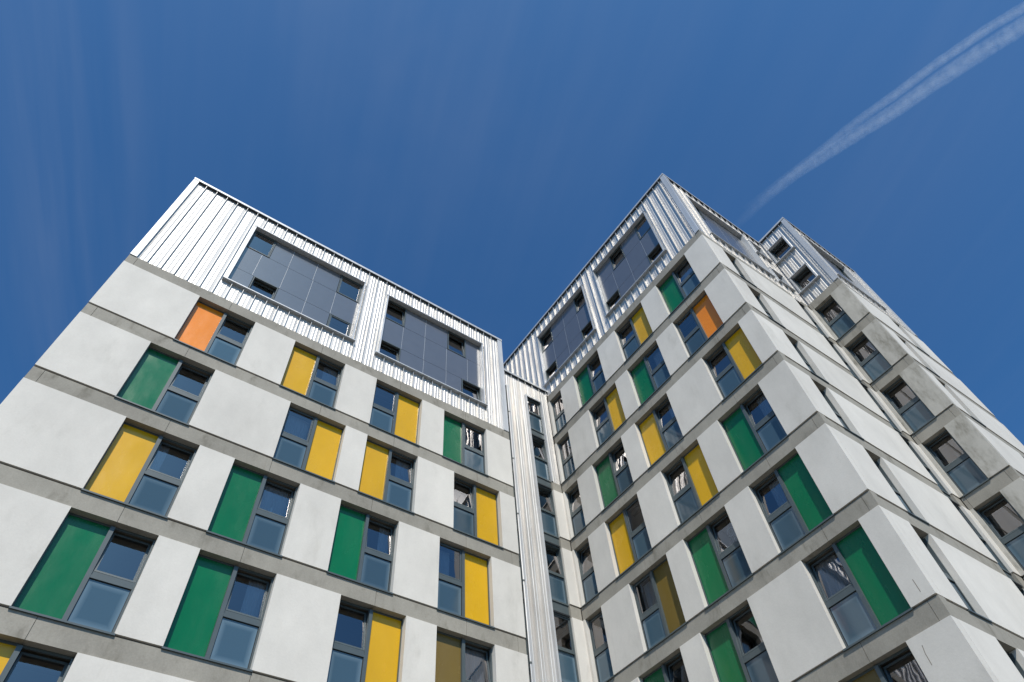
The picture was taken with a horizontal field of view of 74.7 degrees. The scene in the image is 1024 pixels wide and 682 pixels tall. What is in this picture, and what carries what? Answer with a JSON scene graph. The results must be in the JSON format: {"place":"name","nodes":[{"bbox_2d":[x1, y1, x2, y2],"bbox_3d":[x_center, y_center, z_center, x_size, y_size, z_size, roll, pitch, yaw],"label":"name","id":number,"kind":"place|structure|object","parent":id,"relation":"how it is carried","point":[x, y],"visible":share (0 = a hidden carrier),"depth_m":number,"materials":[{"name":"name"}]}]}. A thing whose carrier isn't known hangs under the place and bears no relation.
{"place":"outdoors","nodes":[
{"label":"outdoors","id":0,"kind":"place"},
{"bbox_2d":[0,0,1023,444],"label":"sky","id":1,"kind":"structure","parent":0,"point":[474,157],"materials":[{"name":"blue"}]},
{"bbox_3d":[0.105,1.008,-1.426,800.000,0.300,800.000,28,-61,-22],"label":"ground","id":2,"kind":"structure","parent":0,"visible":0},
{"bbox_2d":[0,177,529,681],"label":"apartment block","id":3,"kind":"structure","parent":2,"relation":"on","point":[208,335],"depth_m":17.59,"materials":[{"name":"concrete"}]},
{"bbox_2d":[0,639,74,681],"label":"window","id":4,"kind":"structure","parent":3,"relation":"in","point":[9,651],"depth_m":11.99,"materials":[{"name":"glass"}]},
{"bbox_2d":[8,512,155,635],"bbox_3d":[-8.523,4.710,13.462,1.830,2.359,0.614,28,-61,-22],"label":"window","id":5,"kind":"structure","parent":3,"relation":"in","point":[63,587],"depth_m":13.26,"materials":[{"name":"green glass"}]},
{"bbox_2d":[81,422,196,518],"bbox_3d":[-8.691,3.097,15.744,1.830,2.359,0.614,28,-61,-22],"label":"window","id":6,"kind":"structure","parent":3,"relation":"in","point":[122,476],"depth_m":15.57,"materials":[{"name":"yellow glass"}]},
{"bbox_2d":[150,445,169,470],"bbox_3d":[-8.618,3.180,15.994,0.245,1.997,0.020,28,-61,-22],"label":"curtain","id":7,"kind":"object","parent":3,"relation":"hanging from","point":[159,458],"visible":0.36,"depth_m":16.43,"materials":[{"name":"blue fabric"}]},
{"bbox_2d":[114,347,212,425],"bbox_3d":[-9.233,1.284,17.858,1.830,2.359,0.614,28,-61,-22],"label":"window","id":8,"kind":"structure","parent":3,"relation":"in","point":[149,384],"depth_m":17.72,"materials":[{"name":"green glass"}]},
{"bbox_2d":[173,301,252,366],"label":"window","id":9,"kind":"structure","parent":3,"relation":"in","point":[200,329],"depth_m":20.20,"materials":[{"name":"orange glass"}]},
{"bbox_2d":[161,554,273,672],"bbox_3d":[-6.304,5.893,14.462,1.830,2.359,0.614,28,-61,-22],"label":"window","id":10,"kind":"structure","parent":3,"relation":"in","point":[203,627],"depth_m":14.25,"materials":[{"name":"green glass"}]},
{"bbox_2d":[206,463,297,557],"bbox_3d":[-6.475,4.278,16.743,1.830,2.359,0.614,28,-61,-22],"label":"window","id":11,"kind":"structure","parent":3,"relation":"in","point":[237,517],"depth_m":16.55,"materials":[{"name":"green glass"}]},
{"bbox_2d":[240,580,265,616],"bbox_3d":[-5.864,6.172,14.877,0.408,1.997,0.019,28,-61,-22],"label":"curtain","id":12,"kind":"object","parent":3,"relation":"hanging from","point":[253,599],"visible":0.4,"depth_m":15.29,"materials":[{"name":"blue glass"}]},
{"bbox_2d":[246,230,276,257],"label":"window","id":13,"kind":"structure","parent":3,"relation":"in","point":[254,236],"depth_m":25.51,"materials":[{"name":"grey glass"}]},
{"bbox_2d":[248,276,277,298],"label":"window","id":14,"kind":"structure","parent":3,"relation":"in","point":[254,283],"depth_m":23.53,"materials":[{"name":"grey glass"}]},
{"bbox_2d":[259,485,290,516],"bbox_3d":[-6.185,4.477,17.090,0.774,1.997,0.021,28,-61,-22],"label":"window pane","id":15,"kind":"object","parent":3,"relation":"hanging from","point":[276,500],"visible":0.34,"depth_m":17.55,"materials":[{"name":"blue glass"}]},
{"bbox_2d":[284,414,309,439],"bbox_3d":[-6.366,2.856,19.366,0.750,1.997,0.019,28,-61,-22],"label":"curtain","id":16,"kind":"object","parent":3,"relation":"hanging from","point":[296,426],"visible":0.36,"depth_m":19.84,"materials":[{"name":"blue fabric"}]},
{"bbox_2d":[272,406,342,482],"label":"window","id":17,"kind":"structure","parent":3,"relation":"in","point":[317,455],"depth_m":19.19,"materials":[{"name":"yellow glass"}]},
{"bbox_2d":[279,345,342,409],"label":"window","id":18,"kind":"structure","parent":3,"relation":"in","point":[299,377],"depth_m":21.34,"materials":[{"name":"yellow glass"}]},
{"bbox_2d":[321,367,337,384],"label":"curtain","id":19,"kind":"object","parent":3,"relation":"hanging from","point":[329,375],"visible":0.38,"depth_m":22.36,"materials":[{"name":"blue fabric"}]},
{"bbox_2d":[326,313,350,335],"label":"window","id":20,"kind":"structure","parent":3,"relation":"in","point":[330,320],"depth_m":24.57,"materials":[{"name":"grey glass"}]},
{"bbox_2d":[336,275,362,302],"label":"window","id":21,"kind":"structure","parent":3,"relation":"in","point":[341,281],"depth_m":26.83,"materials":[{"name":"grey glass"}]},
{"bbox_2d":[326,504,396,594],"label":"window","id":22,"kind":"structure","parent":3,"relation":"in","point":[351,559],"depth_m":17.68,"materials":[{"name":"green glass"}]},
{"bbox_2d":[327,599,402,681],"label":"window","id":23,"kind":"structure","parent":3,"relation":"in","point":[378,659],"depth_m":15.86,"materials":[{"name":"yellow glass"}]},
{"bbox_2d":[377,527,389,553],"bbox_3d":[-3.552,5.880,18.277,0.326,1.997,0.020,28,-61,-22],"label":"curtain","id":24,"kind":"object","parent":3,"relation":"hanging from","point":[383,540],"visible":0.39,"depth_m":18.71,"materials":[{"name":"blue fabric"}]},
{"bbox_2d":[357,440,415,513],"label":"window","id":25,"kind":"structure","parent":3,"relation":"in","point":[376,481],"depth_m":20.15,"materials":[{"name":"yellow glass"}]},
{"bbox_2d":[380,339,400,360],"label":"window","id":26,"kind":"structure","parent":3,"relation":"in","point":[382,346],"depth_m":25.35,"materials":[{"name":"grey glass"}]},
{"bbox_2d":[368,383,419,446],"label":"window","id":27,"kind":"structure","parent":3,"relation":"in","point":[401,422],"depth_m":22.51,"materials":[{"name":"yellow glass"}]},
{"bbox_2d":[385,299,406,326],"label":"window","id":28,"kind":"structure","parent":3,"relation":"in","point":[388,306],"depth_m":27.61,"materials":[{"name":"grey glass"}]},
{"bbox_2d":[395,460,409,481],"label":"curtain","id":29,"kind":"object","parent":3,"relation":"hanging from","point":[402,469],"visible":0.41,"depth_m":21.15,"materials":[{"name":"blue fabric"}]},
{"bbox_2d":[439,549,448,575],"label":"curtain","id":30,"kind":"object","parent":3,"relation":"hanging from","point":[443,562],"visible":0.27,"depth_m":19.45,"materials":[{"name":"blue glass"}]},
{"bbox_2d":[447,330,465,357],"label":"window","id":31,"kind":"structure","parent":3,"relation":"in","point":[449,337],"depth_m":28.59,"materials":[{"name":"grey glass"}]},
{"bbox_2d":[435,631,492,681],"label":"window","id":32,"kind":"structure","parent":3,"relation":"in","point":[450,649],"depth_m":17.09,"materials":[{"name":"yellow glass"}]},
{"bbox_2d":[442,415,488,476],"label":"window","id":33,"kind":"structure","parent":3,"relation":"in","point":[455,449],"depth_m":23.48,"materials":[{"name":"green glass"}]},
{"bbox_2d":[436,542,494,628],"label":"window","id":34,"kind":"structure","parent":3,"relation":"in","point":[466,597],"depth_m":18.84,"materials":[{"name":"yellow glass"}]},
{"bbox_2d":[461,379,480,400],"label":"window","id":35,"kind":"structure","parent":3,"relation":"in","point":[463,385],"depth_m":26.65,"materials":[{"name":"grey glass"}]},
{"bbox_2d":[465,648,484,681],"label":"curtain","id":36,"kind":"object","parent":3,"relation":"hanging from","point":[475,665],"visible":0.83,"depth_m":17.52,"materials":[{"name":"grey glass"}]},
{"bbox_2d":[452,477,503,548],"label":"window","id":37,"kind":"structure","parent":3,"relation":"in","point":[480,521],"depth_m":21.37,"materials":[{"name":"yellow glass"}]},
{"bbox_2d":[503,173,1023,681],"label":"apartment block","id":38,"kind":"structure","parent":2,"relation":"on","point":[881,443],"depth_m":21.34,"materials":[{"name":"concrete"}]},
{"bbox_2d":[505,386,508,417],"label":"window","id":39,"kind":"structure","parent":38,"relation":"in","point":[505,386],"depth_m":29.63,"materials":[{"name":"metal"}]},
{"bbox_2d":[508,422,512,464],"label":"window","id":40,"kind":"structure","parent":38,"relation":"in","point":[508,422],"depth_m":27.52,"materials":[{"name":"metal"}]},
{"bbox_2d":[512,471,516,521],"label":"window","id":41,"kind":"structure","parent":38,"relation":"in","point":[512,471],"depth_m":25.29,"materials":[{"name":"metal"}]},
{"bbox_2d":[517,529,522,589],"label":"window","id":42,"kind":"structure","parent":38,"relation":"in","point":[517,529],"depth_m":22.85,"materials":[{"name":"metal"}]},
{"bbox_2d":[523,599,529,673],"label":"window","id":43,"kind":"structure","parent":38,"relation":"in","point":[523,599],"depth_m":20.49,"materials":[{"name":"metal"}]},
{"bbox_2d":[527,397,543,434],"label":"window","id":44,"kind":"structure","parent":38,"relation":"in","point":[536,424],"depth_m":30.14,"materials":[{"name":"glass"}]},
{"bbox_2d":[532,434,550,482],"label":"window","id":45,"kind":"structure","parent":38,"relation":"in","point":[542,467],"depth_m":27.91,"materials":[{"name":"glass"}]},
{"bbox_2d":[540,327,552,352],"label":"window","id":46,"kind":"structure","parent":38,"relation":"in","point":[550,333],"depth_m":35.71,"materials":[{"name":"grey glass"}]},
{"bbox_2d":[538,483,558,538],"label":"window","id":47,"kind":"structure","parent":38,"relation":"in","point":[549,521],"depth_m":25.61,"materials":[{"name":"glass"}]},
{"bbox_2d":[545,360,557,380],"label":"window","id":48,"kind":"structure","parent":38,"relation":"in","point":[551,371],"depth_m":33.48,"materials":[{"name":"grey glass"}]},
{"bbox_2d":[545,540,568,605],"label":"window","id":49,"kind":"structure","parent":38,"relation":"in","point":[557,584],"depth_m":23.31,"materials":[{"name":"glass"}]},
{"bbox_2d":[552,394,566,435],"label":"window","id":50,"kind":"structure","parent":38,"relation":"in","point":[560,420],"depth_m":30.30,"materials":[{"name":"blue glass"}]},
{"bbox_2d":[553,610,579,681],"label":"window","id":51,"kind":"structure","parent":38,"relation":"in","point":[567,657],"depth_m":21.03,"materials":[{"name":"glass"}]},
{"bbox_2d":[559,436,575,483],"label":"window","id":52,"kind":"structure","parent":38,"relation":"in","point":[568,466],"depth_m":27.99,"materials":[{"name":"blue glass"}]},
{"bbox_2d":[567,484,586,539],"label":"window","id":53,"kind":"structure","parent":38,"relation":"in","point":[577,517],"depth_m":25.72,"materials":[{"name":"blue glass"}]},
{"bbox_2d":[573,290,585,312],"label":"window","id":54,"kind":"structure","parent":38,"relation":"in","point":[578,294],"depth_m":34.48,"materials":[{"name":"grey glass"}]},
{"bbox_2d":[581,320,592,339],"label":"window","id":55,"kind":"structure","parent":38,"relation":"in","point":[590,327],"depth_m":32.21,"materials":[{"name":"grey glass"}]},
{"bbox_2d":[577,542,599,607],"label":"window","id":56,"kind":"structure","parent":38,"relation":"in","point":[588,579],"depth_m":23.42,"materials":[{"name":"blue glass"}]},
{"bbox_2d":[576,354,606,409],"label":"window","id":57,"kind":"structure","parent":38,"relation":"in","point":[588,385],"depth_m":29.53,"materials":[{"name":"green glass"}]},
{"bbox_2d":[588,611,614,681],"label":"window","id":58,"kind":"structure","parent":38,"relation":"in","point":[602,658],"depth_m":21.12,"materials":[{"name":"blue glass"}]},
{"bbox_2d":[591,387,626,449],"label":"window","id":59,"kind":"structure","parent":38,"relation":"in","point":[615,418],"depth_m":26.93,"materials":[{"name":"yellow glass"}]},
{"bbox_2d":[606,289,620,311],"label":"window","id":60,"kind":"structure","parent":38,"relation":"in","point":[616,298],"depth_m":31.33,"materials":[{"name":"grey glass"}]},
{"bbox_2d":[595,441,634,511],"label":"window","id":61,"kind":"structure","parent":38,"relation":"in","point":[613,482],"depth_m":24.90,"materials":[{"name":"green glass"}]},
{"bbox_2d":[609,245,624,269],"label":"window","id":62,"kind":"structure","parent":38,"relation":"in","point":[620,251],"depth_m":33.12,"materials":[{"name":"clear glass"}]},
{"bbox_2d":[608,498,653,579],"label":"window","id":63,"kind":"structure","parent":38,"relation":"in","point":[629,547],"depth_m":22.55,"materials":[{"name":"yellow glass"}]},
{"bbox_2d":[617,306,653,362],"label":"window","id":64,"kind":"structure","parent":38,"relation":"in","point":[639,323],"depth_m":28.10,"materials":[{"name":"yellow glass"}]},
{"bbox_2d":[634,215,650,239],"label":"window","id":65,"kind":"structure","parent":38,"relation":"in","point":[644,223],"depth_m":32.30,"materials":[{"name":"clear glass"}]},
{"bbox_2d":[643,580,655,607],"bbox_3d":[4.359,8.201,20.501,0.021,1.997,0.441,28,-61,-22],"label":"curtain","id":66,"kind":"object","parent":38,"relation":"hanging from","point":[649,594],"visible":0.3,"depth_m":20.95,"materials":[{"name":"grey glass"}]},
{"bbox_2d":[630,344,671,407],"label":"window","id":67,"kind":"structure","parent":38,"relation":"in","point":[646,381],"depth_m":25.83,"materials":[{"name":"green glass"}]},
{"bbox_2d":[647,243,661,263],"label":"window","id":68,"kind":"structure","parent":38,"relation":"in","point":[659,249],"depth_m":30.03,"materials":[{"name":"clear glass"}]},
{"bbox_2d":[653,350,663,365],"bbox_3d":[5.814,0.983,25.811,0.019,1.997,0.521,28,-61,-22],"label":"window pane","id":69,"kind":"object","parent":38,"relation":"hanging from","point":[658,358],"visible":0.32,"depth_m":26.33,"materials":[{"name":"blue glass"}]},
{"bbox_2d":[632,558,687,654],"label":"window","id":70,"kind":"structure","parent":38,"relation":"in","point":[665,617],"depth_m":19.99,"materials":[{"name":"yellow glass"}]},
{"bbox_2d":[638,397,683,469],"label":"window","id":71,"kind":"structure","parent":38,"relation":"in","point":[658,440],"depth_m":23.73,"materials":[{"name":"yellow glass"}]},
{"bbox_2d":[642,652,684,681],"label":"window","id":72,"kind":"structure","parent":38,"relation":"in","point":[660,674],"depth_m":18.85,"materials":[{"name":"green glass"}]},
{"bbox_2d":[667,403,674,417],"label":"curtain","id":73,"kind":"object","parent":38,"relation":"hanging from","point":[671,411],"visible":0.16,"depth_m":24.19,"materials":[{"name":"blue fabric"}]},
{"bbox_2d":[659,258,700,315],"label":"window","id":74,"kind":"structure","parent":38,"relation":"in","point":[674,292],"depth_m":26.90,"materials":[{"name":"green glass"}]},
{"bbox_2d":[680,264,691,279],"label":"curtain","id":75,"kind":"object","parent":38,"relation":"hanging from","point":[686,271],"visible":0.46,"depth_m":27.43,"materials":[{"name":"blue fabric"}]},
{"bbox_2d":[664,443,719,527],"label":"window","id":76,"kind":"structure","parent":38,"relation":"in","point":[701,489],"depth_m":21.18,"materials":[{"name":"yellow glass"}]},
{"bbox_2d":[675,294,724,358],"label":"window","id":77,"kind":"structure","parent":38,"relation":"in","point":[706,317],"depth_m":24.58,"materials":[{"name":"orange glass"}]},
{"bbox_2d":[694,206,705,219],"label":"window","id":78,"kind":"structure","parent":38,"relation":"in","point":[697,209],"depth_m":31.79,"materials":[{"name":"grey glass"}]},
{"bbox_2d":[687,510,753,609],"bbox_3d":[5.959,6.177,19.003,0.614,2.359,1.805,28,-61,-22],"label":"window","id":79,"kind":"structure","parent":38,"relation":"in","point":[719,573],"depth_m":18.89,"materials":[{"name":"green glass"}]},
{"bbox_2d":[705,327,763,401],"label":"window","id":80,"kind":"structure","parent":38,"relation":"in","point":[744,361],"depth_m":22.07,"materials":[{"name":"yellow glass"}]},
{"bbox_2d":[705,603,778,681],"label":"window","id":81,"kind":"structure","parent":38,"relation":"in","point":[730,662],"depth_m":17.18,"materials":[{"name":"green glass"}]},
{"bbox_2d":[730,260,756,287],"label":"window","id":82,"kind":"structure","parent":38,"relation":"in","point":[742,276],"depth_m":26.65,"materials":[{"name":"grey glass"}]},
{"bbox_2d":[721,388,788,474],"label":"window","id":83,"kind":"structure","parent":38,"relation":"in","point":[750,441],"depth_m":19.97,"materials":[{"name":"green glass"}]},
{"bbox_2d":[756,394,771,415],"bbox_3d":[7.745,2.276,19.998,0.020,1.997,0.361,28,-61,-22],"label":"curtain","id":84,"kind":"object","parent":38,"relation":"hanging from","point":[764,404],"visible":0.42,"depth_m":20.46,"materials":[{"name":"blue fabric"}]},
{"bbox_2d":[754,295,785,327],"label":"window","id":85,"kind":"structure","parent":38,"relation":"in","point":[767,312],"depth_m":24.35,"materials":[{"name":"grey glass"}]},
{"bbox_2d":[768,479,786,506],"bbox_3d":[7.411,4.500,18.110,0.020,1.997,0.361,28,-61,-22],"label":"curtain","id":86,"kind":"object","parent":38,"relation":"hanging from","point":[775,487],"visible":0.38,"depth_m":18.56,"materials":[{"name":"blue fabric"}]},
{"bbox_2d":[770,239,790,260],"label":"window","id":87,"kind":"structure","parent":38,"relation":"in","point":[774,254],"depth_m":33.59,"materials":[{"name":"black glass"}]},
{"bbox_2d":[752,452,834,555],"bbox_3d":[7.501,4.306,17.794,0.614,2.359,1.805,28,-61,-22],"label":"window","id":88,"kind":"structure","parent":38,"relation":"in","point":[805,510],"depth_m":17.63,"materials":[{"name":"green glass"}]},
{"bbox_2d":[793,266,815,289],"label":"window","id":89,"kind":"structure","parent":38,"relation":"in","point":[808,271],"depth_m":31.29,"materials":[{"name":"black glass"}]},
{"bbox_2d":[792,344,828,383],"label":"window","id":90,"kind":"structure","parent":38,"relation":"in","point":[812,371],"depth_m":22.20,"materials":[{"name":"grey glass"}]},
{"bbox_2d":[796,300,827,338],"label":"window","id":91,"kind":"structure","parent":38,"relation":"in","point":[819,329],"depth_m":28.22,"materials":[{"name":"metal"}]},
{"bbox_2d":[815,554,849,596],"bbox_3d":[7.724,5.937,15.714,0.020,1.997,0.601,28,-61,-22],"label":"curtain","id":92,"kind":"object","parent":38,"relation":"hanging from","point":[832,576],"visible":0.38,"depth_m":16.12,"materials":[{"name":"grey glass"}]},
{"bbox_2d":[817,297,856,339],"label":"window","id":93,"kind":"structure","parent":38,"relation":"in","point":[842,323],"depth_m":28.10,"materials":[{"name":"blue glass"}]},
{"bbox_2d":[818,389,863,439],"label":"window","id":94,"kind":"structure","parent":38,"relation":"in","point":[829,402],"depth_m":19.79,"materials":[{"name":"grey glass"}]},
{"bbox_2d":[832,262,851,280],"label":"window","id":95,"kind":"structure","parent":38,"relation":"in","point":[836,266],"depth_m":34.22,"materials":[{"name":"grey glass"}]},
{"bbox_2d":[825,338,860,380],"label":"window","id":96,"kind":"structure","parent":38,"relation":"in","point":[853,373],"depth_m":25.93,"materials":[{"name":"metal"}]},
{"bbox_2d":[805,524,913,651],"bbox_3d":[7.929,5.605,15.309,0.614,2.359,1.805,28,-61,-22],"label":"window","id":97,"kind":"structure","parent":38,"relation":"in","point":[872,600],"depth_m":15.11,"materials":[{"name":"green glass"}]},
{"bbox_2d":[847,334,892,382],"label":"window","id":98,"kind":"structure","parent":38,"relation":"in","point":[875,365],"depth_m":25.80,"materials":[{"name":"blue glass"}]},
{"bbox_2d":[859,382,900,432],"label":"window","id":99,"kind":"structure","parent":38,"relation":"in","point":[891,422],"depth_m":23.65,"materials":[{"name":"metal"}]},
{"bbox_2d":[847,646,917,681],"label":"window","id":100,"kind":"structure","parent":38,"relation":"in","point":[907,661],"depth_m":14.00,"materials":[{"name":"grey glass"}]},
{"bbox_2d":[873,460,928,524],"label":"window","id":101,"kind":"structure","parent":38,"relation":"in","point":[909,511],"depth_m":17.63,"materials":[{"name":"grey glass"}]},
{"bbox_2d":[882,377,935,434],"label":"window","id":102,"kind":"structure","parent":38,"relation":"in","point":[915,413],"depth_m":23.49,"materials":[{"name":"blue glass"}]},
{"bbox_2d":[899,434,949,495],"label":"window","id":103,"kind":"structure","parent":38,"relation":"in","point":[906,440],"depth_m":21.37,"materials":[{"name":"metal"}]},
{"bbox_2d":[919,536,991,622],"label":"window","id":104,"kind":"structure","parent":38,"relation":"in","point":[970,609],"depth_m":15.19,"materials":[{"name":"grey glass"}]},
{"bbox_2d":[924,429,989,497],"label":"window","id":105,"kind":"structure","parent":38,"relation":"in","point":[963,471],"depth_m":21.19,"materials":[{"name":"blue glass"}]},
{"bbox_2d":[949,499,1010,574],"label":"window","id":106,"kind":"structure","parent":38,"relation":"in","point":[955,504],"depth_m":19.08,"materials":[{"name":"metal"}]},
{"bbox_2d":[976,494,1023,569],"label":"window","id":107,"kind":"structure","parent":38,"relation":"in","point":[1013,541],"depth_m":19.23,"materials":[{"name":"blue glass"}]},
{"bbox_2d":[1005,651,1023,677],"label":"window","id":108,"kind":"structure","parent":38,"relation":"in","point":[1013,659],"depth_m":13.97,"materials":[{"name":"grey glass"}]},
{"bbox_2d":[1012,580,1023,595],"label":"window","id":109,"kind":"structure","parent":38,"relation":"in","point":[1018,586],"depth_m":17.78,"materials":[{"name":"metal"}]}
]}

